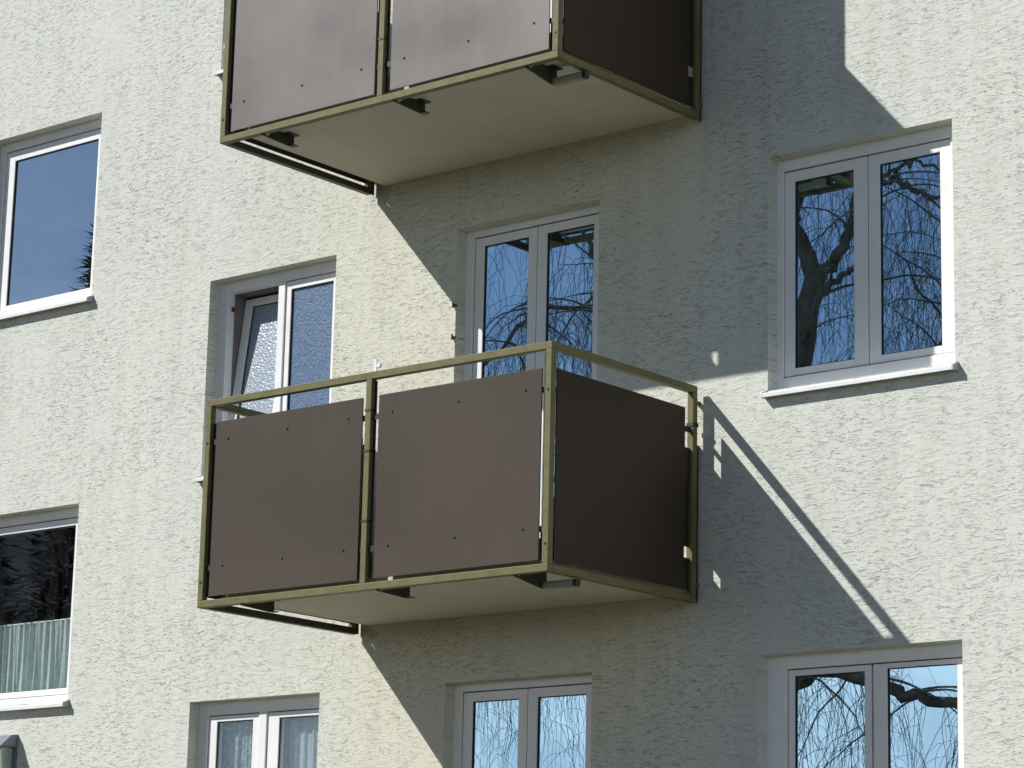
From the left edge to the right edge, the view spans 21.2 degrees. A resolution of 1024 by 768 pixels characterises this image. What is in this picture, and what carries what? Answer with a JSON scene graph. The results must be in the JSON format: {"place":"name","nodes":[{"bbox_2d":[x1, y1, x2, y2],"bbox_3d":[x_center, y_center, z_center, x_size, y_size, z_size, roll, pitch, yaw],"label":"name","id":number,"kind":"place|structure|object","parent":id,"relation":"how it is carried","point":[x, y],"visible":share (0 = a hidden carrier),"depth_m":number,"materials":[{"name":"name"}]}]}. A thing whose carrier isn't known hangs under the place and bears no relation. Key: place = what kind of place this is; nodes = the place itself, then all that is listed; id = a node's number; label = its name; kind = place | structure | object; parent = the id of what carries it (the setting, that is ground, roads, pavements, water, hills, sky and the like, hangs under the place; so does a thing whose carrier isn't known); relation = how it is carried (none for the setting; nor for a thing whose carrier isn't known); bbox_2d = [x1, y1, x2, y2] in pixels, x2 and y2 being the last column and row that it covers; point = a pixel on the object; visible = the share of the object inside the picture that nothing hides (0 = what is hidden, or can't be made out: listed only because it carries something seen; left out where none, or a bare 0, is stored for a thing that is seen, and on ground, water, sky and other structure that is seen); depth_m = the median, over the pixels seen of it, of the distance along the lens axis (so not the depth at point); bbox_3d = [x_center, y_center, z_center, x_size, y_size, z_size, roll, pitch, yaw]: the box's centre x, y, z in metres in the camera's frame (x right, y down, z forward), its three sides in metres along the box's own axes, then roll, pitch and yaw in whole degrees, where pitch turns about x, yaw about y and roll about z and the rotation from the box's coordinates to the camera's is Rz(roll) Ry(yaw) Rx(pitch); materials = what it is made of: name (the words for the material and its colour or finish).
{"place":"outdoors","nodes":[
{"label":"outdoors","id":0,"kind":"place"},
{"bbox_2d":[0,0,1023,767],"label":"apartment building","id":1,"kind":"structure","parent":0,"point":[796,254],"depth_m":15.93,"materials":[{"name":"paint"}]},
{"bbox_2d":[0,734,17,767],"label":"wall lamp","id":2,"kind":"object","parent":1,"relation":"attached to","point":[8,750],"visible":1,"depth_m":18.57,"materials":[{"name":"glass"}]},
{"bbox_2d":[0,618,70,692],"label":"cafe curtain","id":3,"kind":"object","parent":1,"relation":"attached to","point":[33,655],"visible":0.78,"depth_m":18.97,"materials":[{"name":"fabric"}]},
{"bbox_2d":[0,507,78,710],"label":"window","id":4,"kind":"structure","parent":1,"relation":"in","point":[68,517],"depth_m":18.87,"materials":[{"name":"white plastic"}]},
{"bbox_2d":[0,118,101,319],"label":"window","id":5,"kind":"structure","parent":1,"relation":"in","point":[49,181],"depth_m":19.63,"materials":[{"name":"blue glass"}]},
{"bbox_2d":[213,69,222,76],"bbox_3d":[-1.523,-2.174,18.224,1.174,0.054,0.137,-9,-17,39],"label":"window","id":6,"kind":"structure","parent":1,"relation":"in","point":[217,73],"depth_m":18.52,"materials":[{"name":"white plastic"}]},
{"bbox_2d":[221,721,252,767],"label":"net curtain","id":7,"kind":"object","parent":1,"relation":"attached to","point":[237,737],"visible":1,"depth_m":17.52,"materials":[{"name":"fabric"}]},
{"bbox_2d":[197,694,319,767],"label":"window","id":8,"kind":"structure","parent":1,"relation":"in","point":[268,715],"depth_m":17.31,"materials":[{"name":"white plastic"}]},
{"bbox_2d":[193,260,335,482],"bbox_3d":[-1.497,-0.068,17.823,1.186,1.370,0.357,-9,-17,39],"label":"window","id":9,"kind":"structure","parent":1,"relation":"in","point":[287,336],"depth_m":17.87,"materials":[{"name":"white plastic"}]},
{"bbox_2d":[283,716,318,767],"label":"voile curtain","id":10,"kind":"object","parent":1,"relation":"attached to","point":[300,742],"visible":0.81,"depth_m":17.18,"materials":[{"name":"white fabric"}]},
{"bbox_2d":[197,340,700,634],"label":"balcony","id":11,"kind":"structure","parent":1,"relation":"attached to","point":[287,502],"depth_m":15.00,"materials":[{"name":"paint"}]},
{"bbox_2d":[220,0,702,194],"bbox_3d":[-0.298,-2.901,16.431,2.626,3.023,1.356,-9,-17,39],"label":"balcony","id":12,"kind":"structure","parent":1,"relation":"attached to","point":[466,83],"depth_m":15.82,"materials":[{"name":"green paint"}]},
{"bbox_2d":[453,674,591,767],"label":"balcony door","id":13,"kind":"structure","parent":1,"relation":"in","point":[539,722],"depth_m":15.94,"materials":[{"name":"white plastic"}]},
{"bbox_2d":[463,205,598,537],"bbox_3d":[0.144,0.111,16.372,1.107,2.286,0.067,-9,-17,39],"label":"balcony door","id":14,"kind":"structure","parent":1,"relation":"in","point":[535,280],"depth_m":16.53,"materials":[{"name":"blue glass"}]},
{"bbox_2d":[550,0,563,31],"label":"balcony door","id":15,"kind":"structure","parent":1,"relation":"in","point":[551,5],"depth_m":16.86,"materials":[{"name":"white plastic"}]},
{"bbox_2d":[760,124,957,398],"bbox_3d":[1.920,-0.662,14.955,1.225,1.400,0.208,-9,-17,39],"label":"window","id":16,"kind":"structure","parent":1,"relation":"in","point":[865,239],"depth_m":15.01,"materials":[{"name":"blue glass"}]},
{"bbox_2d":[767,642,963,767],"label":"window","id":17,"kind":"structure","parent":1,"relation":"in","point":[892,707],"depth_m":14.47,"materials":[{"name":"blue glass"}]}
]}

